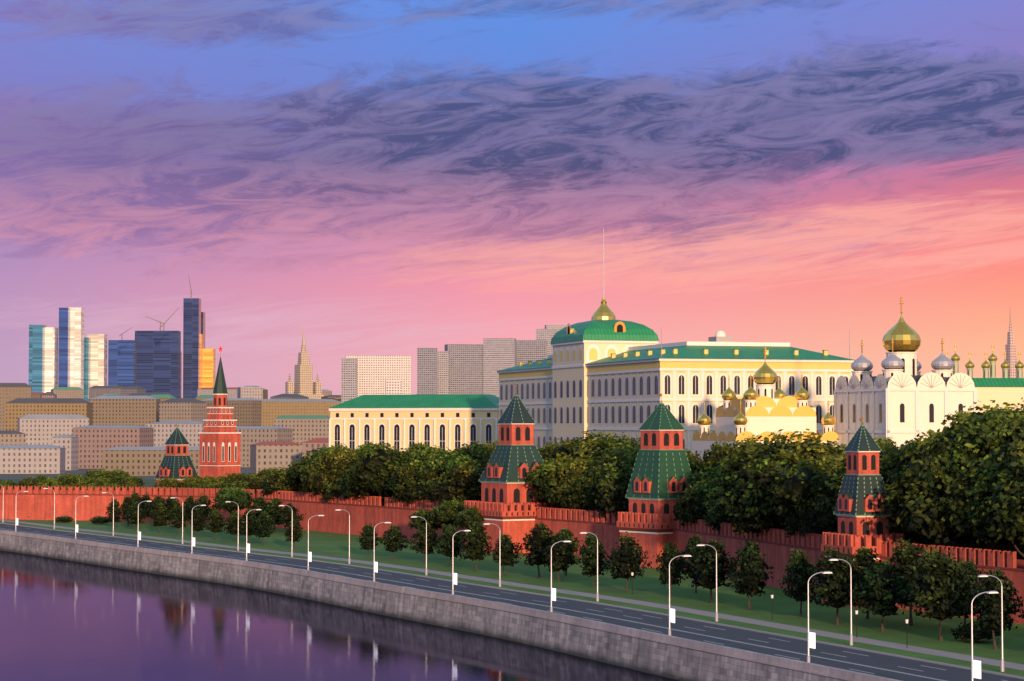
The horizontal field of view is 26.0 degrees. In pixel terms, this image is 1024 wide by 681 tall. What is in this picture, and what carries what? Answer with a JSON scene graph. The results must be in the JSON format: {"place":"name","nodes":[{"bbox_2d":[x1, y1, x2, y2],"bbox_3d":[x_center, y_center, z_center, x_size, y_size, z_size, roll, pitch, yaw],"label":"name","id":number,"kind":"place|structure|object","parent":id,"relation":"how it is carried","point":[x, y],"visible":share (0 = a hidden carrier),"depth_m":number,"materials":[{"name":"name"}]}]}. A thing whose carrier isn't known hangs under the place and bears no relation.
{"place":"outdoors","nodes":[
{"label":"outdoors","id":0,"kind":"place"},
{"bbox_2d":[0,550,679,680],"bbox_3d":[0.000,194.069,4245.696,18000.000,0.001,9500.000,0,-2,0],"label":"river water","id":1,"kind":"structure","parent":0,"point":[63,620],"depth_m":341.35,"materials":[{"name":"purple liquid"}]},
{"bbox_2d":[0,467,1023,680],"bbox_3d":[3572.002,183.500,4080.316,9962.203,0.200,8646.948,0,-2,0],"label":"ground","id":2,"kind":"structure","parent":0,"point":[893,639],"depth_m":361.84,"materials":[{"name":"plant"}]},
{"bbox_2d":[29,298,215,398],"bbox_3d":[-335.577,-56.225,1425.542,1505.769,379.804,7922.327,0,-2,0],"label":"skyscrapers","id":3,"kind":"structure","parent":2,"relation":"on","point":[150,361],"depth_m":5173.55,"materials":[{"name":"teal glass"}]},
{"bbox_2d":[124,501,147,530],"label":"linden tree","id":4,"kind":"object","parent":2,"relation":"on","point":[132,515],"visible":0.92,"depth_m":601.03,"materials":[{"name":"green plant"}]},
{"bbox_2d":[147,502,170,532],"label":"linden tree","id":5,"kind":"object","parent":2,"relation":"on","point":[160,513],"visible":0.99,"depth_m":587.50,"materials":[{"name":"green plant"}]},
{"bbox_2d":[0,383,341,475],"bbox_3d":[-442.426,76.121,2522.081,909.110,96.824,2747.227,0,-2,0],"label":"city buildings","id":6,"kind":"structure","parent":2,"relation":"on","point":[60,430],"depth_m":1649.38,"materials":[{"name":"stone"}]},
{"bbox_2d":[167,504,187,534],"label":"linden tree","id":7,"kind":"object","parent":2,"relation":"on","point":[176,518],"visible":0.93,"depth_m":577.71,"materials":[{"name":"green plant"}]},
{"bbox_2d":[186,493,215,520],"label":"linden tree","id":8,"kind":"object","parent":2,"relation":"on","point":[201,500],"visible":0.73,"depth_m":613.68,"materials":[{"name":"green plant"}]},
{"bbox_2d":[204,508,224,539],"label":"linden tree","id":9,"kind":"object","parent":2,"relation":"on","point":[215,518],"visible":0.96,"depth_m":554.89,"materials":[{"name":"green plant"}]},
{"bbox_2d":[199,345,240,478],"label":"tower","id":10,"kind":"structure","parent":2,"relation":"on","point":[220,441],"depth_m":936.61,"materials":[{"name":"brick"}]},
{"bbox_2d":[212,484,256,516],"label":"tree","id":11,"kind":"object","parent":2,"relation":"on","point":[241,498],"visible":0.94,"depth_m":597.85,"materials":[{"name":"green plant"}]},
{"bbox_2d":[237,508,259,542],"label":"linden tree","id":12,"kind":"object","parent":2,"relation":"on","point":[251,518],"visible":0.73,"depth_m":537.33,"materials":[{"name":"green plant"}]},
{"bbox_2d":[251,511,275,545],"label":"linden tree","id":13,"kind":"object","parent":2,"relation":"on","point":[265,525],"visible":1,"depth_m":527.75,"materials":[{"name":"green plant"}]},
{"bbox_2d":[261,497,284,532],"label":"linden tree","id":14,"kind":"object","parent":2,"relation":"on","point":[273,509],"visible":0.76,"depth_m":589.34,"materials":[{"name":"green plant"}]},
{"bbox_2d":[277,503,305,526],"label":"linden tree","id":15,"kind":"object","parent":2,"relation":"on","point":[286,514],"visible":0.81,"depth_m":580.50,"materials":[{"name":"green plant"}]},
{"bbox_2d":[285,327,323,398],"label":"spired skyscraper","id":16,"kind":"structure","parent":2,"relation":"on","point":[303,384],"depth_m":3595.51,"materials":[{"name":"beige stone"}]},
{"bbox_2d":[355,523,378,556],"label":"linden tree","id":17,"kind":"object","parent":2,"relation":"on","point":[367,539],"visible":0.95,"depth_m":483.42,"materials":[{"name":"green plant"}]},
{"bbox_2d":[375,524,408,559],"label":"linden tree","id":18,"kind":"object","parent":2,"relation":"on","point":[393,542],"visible":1,"depth_m":473.35,"materials":[{"name":"green plant"}]},
{"bbox_2d":[409,522,441,562],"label":"linden tree","id":19,"kind":"object","parent":2,"relation":"on","point":[421,542],"visible":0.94,"depth_m":460.52,"materials":[{"name":"green plant"}]},
{"bbox_2d":[408,507,443,530],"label":"willow tree","id":20,"kind":"object","parent":2,"relation":"on","point":[417,521],"visible":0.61,"depth_m":526.65,"materials":[{"name":"green plant"}]},
{"bbox_2d":[427,496,463,525],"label":"willow tree","id":21,"kind":"object","parent":2,"relation":"on","point":[446,512],"visible":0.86,"depth_m":518.04,"materials":[{"name":"green plant"}]},
{"bbox_2d":[434,523,464,566],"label":"linden tree","id":22,"kind":"object","parent":2,"relation":"on","point":[449,532],"visible":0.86,"depth_m":448.31,"materials":[{"name":"green plant"}]},
{"bbox_2d":[0,530,900,680],"bbox_3d":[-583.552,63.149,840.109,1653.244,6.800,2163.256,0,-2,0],"label":"quay wall","id":23,"kind":"structure","parent":2,"relation":"on","point":[673,657],"depth_m":354.89,"materials":[{"name":"stone"}]},
{"bbox_2d":[341,325,566,402],"bbox_3d":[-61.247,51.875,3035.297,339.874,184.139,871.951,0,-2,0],"label":"apartment buildings","id":24,"kind":"structure","parent":2,"relation":"on","point":[462,368],"depth_m":3249.94,"materials":[{"name":"white concrete"}]},
{"bbox_2d":[452,505,483,528],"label":"willow tree","id":25,"kind":"object","parent":2,"relation":"on","point":[466,518],"visible":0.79,"depth_m":503.66,"materials":[{"name":"green plant"}]},
{"bbox_2d":[458,521,491,570],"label":"linden tree","id":26,"kind":"object","parent":2,"relation":"on","point":[475,538],"visible":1,"depth_m":436.04,"materials":[{"name":"green plant"}]},
{"bbox_2d":[489,534,521,574],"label":"linden tree","id":27,"kind":"object","parent":2,"relation":"on","point":[507,548],"visible":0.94,"depth_m":424.76,"materials":[{"name":"green plant"}]},
{"bbox_2d":[0,523,1020,680],"bbox_3d":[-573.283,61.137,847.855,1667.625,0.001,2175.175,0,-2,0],"label":"road markings","id":28,"kind":"object","parent":2,"relation":"on","point":[593,614],"visible":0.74,"depth_m":331.94,"materials":[{"name":"white paint"}]},
{"bbox_2d":[0,485,1023,623],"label":"fortress wall","id":29,"kind":"structure","parent":2,"relation":"on","point":[777,545],"depth_m":556.58,"materials":[{"name":"brick"}]},
{"bbox_2d":[463,384,562,552],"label":"tower","id":30,"kind":"structure","parent":2,"relation":"on","point":[505,503],"depth_m":502.47,"materials":[{"name":"brick"}]},
{"bbox_2d":[516,522,554,577],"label":"linden tree","id":31,"kind":"object","parent":2,"relation":"on","point":[539,539],"visible":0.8,"depth_m":415.09,"materials":[{"name":"green plant"}]},
{"bbox_2d":[542,533,574,581],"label":"linden tree","id":32,"kind":"object","parent":2,"relation":"on","point":[560,556],"visible":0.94,"depth_m":405.05,"materials":[{"name":"green plant"}]},
{"bbox_2d":[555,527,581,575],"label":"linden tree","id":33,"kind":"object","parent":2,"relation":"on","point":[568,534],"visible":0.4,"depth_m":423.03,"materials":[{"name":"green plant"}]},
{"bbox_2d":[574,533,608,587],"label":"linden tree","id":34,"kind":"object","parent":2,"relation":"on","point":[588,552],"visible":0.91,"depth_m":392.08,"materials":[{"name":"green plant"}]},
{"bbox_2d":[603,531,651,591],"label":"linden tree","id":35,"kind":"object","parent":2,"relation":"on","point":[627,561],"visible":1,"depth_m":381.02,"materials":[{"name":"green plant"}]},
{"bbox_2d":[617,394,693,567],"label":"tower","id":36,"kind":"structure","parent":2,"relation":"on","point":[656,489],"depth_m":451.73,"materials":[{"name":"brick"}]},
{"bbox_2d":[653,541,686,596],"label":"linden tree","id":37,"kind":"object","parent":2,"relation":"on","point":[669,553],"visible":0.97,"depth_m":370.38,"materials":[{"name":"green plant"}]},
{"bbox_2d":[678,534,704,592],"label":"linden tree","id":38,"kind":"object","parent":2,"relation":"on","point":[692,542],"visible":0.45,"depth_m":379.57,"materials":[{"name":"green plant"}]},
{"bbox_2d":[688,538,735,602],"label":"linden tree","id":39,"kind":"object","parent":2,"relation":"on","point":[704,567],"visible":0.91,"depth_m":357.61,"materials":[{"name":"green plant"}]},
{"bbox_2d":[727,540,773,609],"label":"linden tree","id":40,"kind":"object","parent":2,"relation":"on","point":[750,574],"visible":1,"depth_m":344.07,"materials":[{"name":"green plant"}]},
{"bbox_2d":[778,549,818,616],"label":"linden tree","id":41,"kind":"object","parent":2,"relation":"on","point":[799,570],"visible":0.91,"depth_m":332.17,"materials":[{"name":"green plant"}]},
{"bbox_2d":[805,546,863,624],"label":"linden tree","id":42,"kind":"object","parent":2,"relation":"on","point":[834,586],"visible":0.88,"depth_m":318.40,"materials":[{"name":"green plant"}]},
{"bbox_2d":[821,417,904,606],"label":"tower","id":43,"kind":"structure","parent":2,"relation":"on","point":[861,494],"depth_m":355.66,"materials":[{"name":"brick"}]},
{"bbox_2d":[847,546,882,618],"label":"linden tree","id":44,"kind":"object","parent":2,"relation":"on","point":[864,556],"visible":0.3,"depth_m":328.52,"materials":[{"name":"green plant"}]},
{"bbox_2d":[849,559,915,630],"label":"linden tree","id":45,"kind":"object","parent":2,"relation":"on","point":[880,582],"visible":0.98,"depth_m":308.58,"materials":[{"name":"green plant"}]},
{"bbox_2d":[884,538,933,625],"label":"linden tree","id":46,"kind":"object","parent":2,"relation":"on","point":[905,558],"visible":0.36,"depth_m":317.21,"materials":[{"name":"green plant"}]},
{"bbox_2d":[903,546,973,640],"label":"linden tree","id":47,"kind":"object","parent":2,"relation":"on","point":[936,591],"visible":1,"depth_m":295.38,"materials":[{"name":"green plant"}]},
{"bbox_2d":[949,557,987,628],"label":"linden tree","id":48,"kind":"object","parent":2,"relation":"on","point":[971,570],"visible":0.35,"depth_m":306.90,"materials":[{"name":"green plant"}]},
{"bbox_2d":[951,621,1003,642],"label":"lawn bush","id":49,"kind":"object","parent":2,"relation":"on","point":[962,633],"visible":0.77,"depth_m":292.62,"materials":[{"name":"green plant"}]},
{"bbox_2d":[971,591,997,680],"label":"street lamp","id":50,"kind":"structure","parent":2,"relation":"on","point":[975,668],"depth_m":232.18,"materials":[{"name":"grey metal"}]},
{"bbox_2d":[964,567,1023,648],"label":"linden tree","id":51,"kind":"object","parent":2,"relation":"on","point":[989,606],"visible":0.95,"depth_m":283.92,"materials":[{"name":"green plant"}]},
{"bbox_2d":[1002,310,1016,377],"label":"spire","id":52,"kind":"structure","parent":2,"relation":"on","point":[1010,350],"depth_m":3000.14,"materials":[{"name":"beige stone"}]},
{"bbox_2d":[0,0,1023,398],"label":"sky","id":53,"kind":"structure","parent":0,"point":[368,177],"materials":[{"name":"purple"}]},
{"bbox_2d":[1,479,1023,559],"bbox_3d":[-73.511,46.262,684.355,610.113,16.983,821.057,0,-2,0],"label":"kremlin hill terrain","id":54,"kind":"structure","parent":0,"point":[923,539],"depth_m":380.91,"materials":[{"name":"green plant"}]},
{"bbox_2d":[154,424,197,482],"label":"tower","id":55,"kind":"structure","parent":54,"relation":"on","point":[176,462],"depth_m":680.26,"materials":[{"name":"brick"}]},
{"bbox_2d":[261,462,304,496],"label":"garden tree","id":56,"kind":"object","parent":54,"relation":"on","point":[278,480],"visible":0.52,"depth_m":625.54,"materials":[{"name":"green plant"}]},
{"bbox_2d":[286,456,313,487],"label":"garden tree","id":57,"kind":"object","parent":54,"relation":"on","point":[295,476],"visible":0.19,"depth_m":616.49,"materials":[{"name":"green plant"}]},
{"bbox_2d":[298,455,338,494],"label":"garden tree","id":58,"kind":"object","parent":54,"relation":"on","point":[317,463],"visible":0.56,"depth_m":598.54,"materials":[{"name":"green plant"}]},
{"bbox_2d":[302,448,362,492],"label":"garden tree","id":59,"kind":"object","parent":54,"relation":"on","point":[343,458],"visible":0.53,"depth_m":596.09,"materials":[{"name":"green plant"}]},
{"bbox_2d":[333,473,383,500],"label":"garden tree","id":60,"kind":"object","parent":54,"relation":"on","point":[343,488],"visible":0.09,"depth_m":582.98,"materials":[{"name":"green plant"}]},
{"bbox_2d":[341,441,412,498],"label":"garden tree","id":61,"kind":"object","parent":54,"relation":"on","point":[371,470],"visible":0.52,"depth_m":569.77,"materials":[{"name":"green plant"}]},
{"bbox_2d":[391,461,419,503],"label":"garden tree","id":62,"kind":"object","parent":54,"relation":"on","point":[400,491],"visible":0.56,"depth_m":556.01,"materials":[{"name":"green plant"}]},
{"bbox_2d":[329,394,498,452],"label":"palace building","id":63,"kind":"structure","parent":54,"relation":"on","point":[452,422],"depth_m":803.13,"materials":[{"name":"white stone"}]},
{"bbox_2d":[404,454,445,502],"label":"garden tree","id":64,"kind":"object","parent":54,"relation":"on","point":[428,470],"visible":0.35,"depth_m":550.27,"materials":[{"name":"green plant"}]},
{"bbox_2d":[403,447,451,465],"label":"garden tree","id":65,"kind":"object","parent":54,"relation":"on","point":[422,455],"visible":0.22,"depth_m":562.02,"materials":[{"name":"green plant"}]},
{"bbox_2d":[425,461,486,503],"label":"garden tree","id":66,"kind":"object","parent":54,"relation":"on","point":[464,477],"visible":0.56,"depth_m":530.58,"materials":[{"name":"green plant"}]},
{"bbox_2d":[441,441,496,465],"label":"garden tree","id":67,"kind":"object","parent":54,"relation":"on","point":[475,445],"visible":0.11,"depth_m":556.38,"materials":[{"name":"green plant"}]},
{"bbox_2d":[524,458,584,508],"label":"garden tree","id":68,"kind":"object","parent":54,"relation":"on","point":[542,495],"visible":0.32,"depth_m":495.70,"materials":[{"name":"green plant"}]},
{"bbox_2d":[551,459,597,508],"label":"garden tree","id":69,"kind":"object","parent":54,"relation":"on","point":[575,469],"visible":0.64,"depth_m":488.96,"materials":[{"name":"green plant"}]},
{"bbox_2d":[538,429,613,461],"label":"garden tree","id":70,"kind":"object","parent":54,"relation":"on","point":[552,452],"visible":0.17,"depth_m":519.12,"materials":[{"name":"green plant"}]},
{"bbox_2d":[538,437,616,491],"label":"garden tree","id":71,"kind":"object","parent":54,"relation":"on","point":[581,453],"visible":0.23,"depth_m":498.99,"materials":[{"name":"green plant"}]},
{"bbox_2d":[557,451,621,505],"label":"garden tree","id":72,"kind":"object","parent":54,"relation":"on","point":[577,480],"visible":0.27,"depth_m":486.52,"materials":[{"name":"green plant"}]},
{"bbox_2d":[567,430,640,461],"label":"garden tree","id":73,"kind":"object","parent":54,"relation":"on","point":[620,442],"visible":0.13,"depth_m":507.67,"materials":[{"name":"green plant"}]},
{"bbox_2d":[595,456,635,516],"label":"garden tree","id":74,"kind":"object","parent":54,"relation":"on","point":[616,504],"visible":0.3,"depth_m":468.02,"materials":[{"name":"green plant"}]},
{"bbox_2d":[582,455,698,501],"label":"garden tree","id":75,"kind":"object","parent":54,"relation":"on","point":[609,476],"visible":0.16,"depth_m":471.13,"materials":[{"name":"green plant"}]},
{"bbox_2d":[589,437,698,490],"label":"garden tree","id":76,"kind":"object","parent":54,"relation":"on","point":[619,454],"visible":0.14,"depth_m":480.15,"materials":[{"name":"green plant"}]},
{"bbox_2d":[497,229,854,451],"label":"palace","id":77,"kind":"structure","parent":54,"relation":"on","point":[603,369],"depth_m":626.30,"materials":[{"name":"white stone"}]},
{"bbox_2d":[673,476,714,525],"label":"garden tree","id":78,"kind":"object","parent":54,"relation":"on","point":[679,511],"visible":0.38,"depth_m":437.43,"materials":[{"name":"green plant"}]},
{"bbox_2d":[680,479,718,525],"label":"garden tree","id":79,"kind":"object","parent":54,"relation":"on","point":[701,515],"visible":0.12,"depth_m":433.62,"materials":[{"name":"green plant"}]},
{"bbox_2d":[679,450,745,490],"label":"garden tree","id":80,"kind":"object","parent":54,"relation":"on","point":[710,473],"visible":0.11,"depth_m":443.01,"materials":[{"name":"green plant"}]},
{"bbox_2d":[703,482,736,535],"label":"garden tree","id":81,"kind":"object","parent":54,"relation":"on","point":[712,519],"visible":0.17,"depth_m":423.46,"materials":[{"name":"green plant"}]},
{"bbox_2d":[697,434,776,475],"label":"garden tree","id":82,"kind":"object","parent":54,"relation":"on","point":[716,454],"visible":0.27,"depth_m":447.82,"materials":[{"name":"green plant"}]},
{"bbox_2d":[702,476,786,523],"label":"garden tree","id":83,"kind":"object","parent":54,"relation":"on","point":[723,501],"visible":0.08,"depth_m":402.23,"materials":[{"name":"green plant"}]},
{"bbox_2d":[724,458,790,523],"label":"garden tree","id":84,"kind":"object","parent":54,"relation":"on","point":[748,506],"visible":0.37,"depth_m":396.13,"materials":[{"name":"green plant"}]},
{"bbox_2d":[729,516,786,536],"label":"garden tree","id":85,"kind":"object","parent":54,"relation":"on","point":[740,527],"visible":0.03,"depth_m":402.19,"materials":[{"name":"green plant"}]},
{"bbox_2d":[692,346,837,458],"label":"cathedral","id":86,"kind":"structure","parent":54,"relation":"on","point":[765,409],"depth_m":547.87,"materials":[{"name":"white"}]},
{"bbox_2d":[712,429,845,505],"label":"garden tree","id":87,"kind":"object","parent":54,"relation":"on","point":[750,456],"visible":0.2,"depth_m":402.56,"materials":[{"name":"green plant"}]},
{"bbox_2d":[753,428,845,490],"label":"garden tree","id":88,"kind":"object","parent":54,"relation":"on","point":[808,449],"visible":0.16,"depth_m":397.51,"materials":[{"name":"green plant"}]},
{"bbox_2d":[765,456,845,532],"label":"garden tree","id":89,"kind":"object","parent":54,"relation":"on","point":[800,485],"visible":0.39,"depth_m":380.08,"materials":[{"name":"green plant"}]},
{"bbox_2d":[790,452,845,504],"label":"garden tree","id":90,"kind":"object","parent":54,"relation":"on","point":[838,458],"visible":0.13,"depth_m":386.25,"materials":[{"name":"green plant"}]},
{"bbox_2d":[792,473,894,535],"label":"garden tree","id":91,"kind":"object","parent":54,"relation":"on","point":[809,510],"visible":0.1,"depth_m":376.63,"materials":[{"name":"green plant"}]},
{"bbox_2d":[839,440,915,532],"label":"garden tree","id":92,"kind":"object","parent":54,"relation":"on","point":[884,472],"visible":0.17,"depth_m":370.32,"materials":[{"name":"green plant"}]},
{"bbox_2d":[834,297,977,448],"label":"cathedral","id":93,"kind":"structure","parent":54,"relation":"on","point":[901,400],"depth_m":526.24,"materials":[{"name":"white stone"}]},
{"bbox_2d":[885,440,939,545],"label":"garden tree","id":94,"kind":"object","parent":54,"relation":"on","point":[900,467],"visible":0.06,"depth_m":369.31,"materials":[{"name":"green plant"}]},
{"bbox_2d":[884,463,967,547],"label":"garden tree","id":95,"kind":"object","parent":54,"relation":"on","point":[935,528],"visible":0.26,"depth_m":341.30,"materials":[{"name":"green plant"}]},
{"bbox_2d":[874,469,982,549],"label":"garden tree","id":96,"kind":"object","parent":54,"relation":"on","point":[899,504],"visible":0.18,"depth_m":346.78,"materials":[{"name":"green plant"}]},
{"bbox_2d":[913,443,979,549],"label":"garden tree","id":97,"kind":"object","parent":54,"relation":"on","point":[930,475],"visible":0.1,"depth_m":342.68,"materials":[{"name":"green plant"}]},
{"bbox_2d":[898,408,1023,549],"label":"garden tree","id":98,"kind":"object","parent":54,"relation":"on","point":[921,460],"visible":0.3,"depth_m":346.44,"materials":[{"name":"green plant"}]},
{"bbox_2d":[930,495,1020,551],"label":"garden tree","id":99,"kind":"object","parent":54,"relation":"on","point":[964,528],"visible":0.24,"depth_m":336.42,"materials":[{"name":"green plant"}]},
{"bbox_2d":[939,459,1016,551],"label":"garden tree","id":100,"kind":"object","parent":54,"relation":"on","point":[963,490],"visible":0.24,"depth_m":336.37,"materials":[{"name":"green plant"}]},
{"bbox_2d":[934,400,1023,558],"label":"garden tree","id":101,"kind":"object","parent":54,"relation":"on","point":[991,430],"visible":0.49,"depth_m":343.60,"materials":[{"name":"green plant"}]},
{"bbox_2d":[946,344,1023,412],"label":"terem church domes","id":102,"kind":"structure","parent":54,"relation":"on","point":[1001,391],"depth_m":593.38,"materials":[{"name":"stone"}]},
{"bbox_2d":[961,460,1023,536],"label":"garden tree","id":103,"kind":"object","parent":54,"relation":"on","point":[1006,514],"visible":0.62,"depth_m":325.78,"materials":[{"name":"green plant"}]},
{"bbox_2d":[968,496,1023,556],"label":"garden tree","id":104,"kind":"object","parent":54,"relation":"on","point":[987,533],"visible":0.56,"depth_m":326.84,"materials":[{"name":"green plant"}]},
{"bbox_2d":[989,447,1023,514],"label":"garden tree","id":105,"kind":"object","parent":54,"relation":"on","point":[1014,464],"visible":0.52,"depth_m":323.49,"materials":[{"name":"green plant"}]},
{"bbox_2d":[995,433,1023,507],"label":"garden tree","id":106,"kind":"object","parent":54,"relation":"on","point":[1017,485],"visible":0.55,"depth_m":325.95,"materials":[{"name":"green plant"}]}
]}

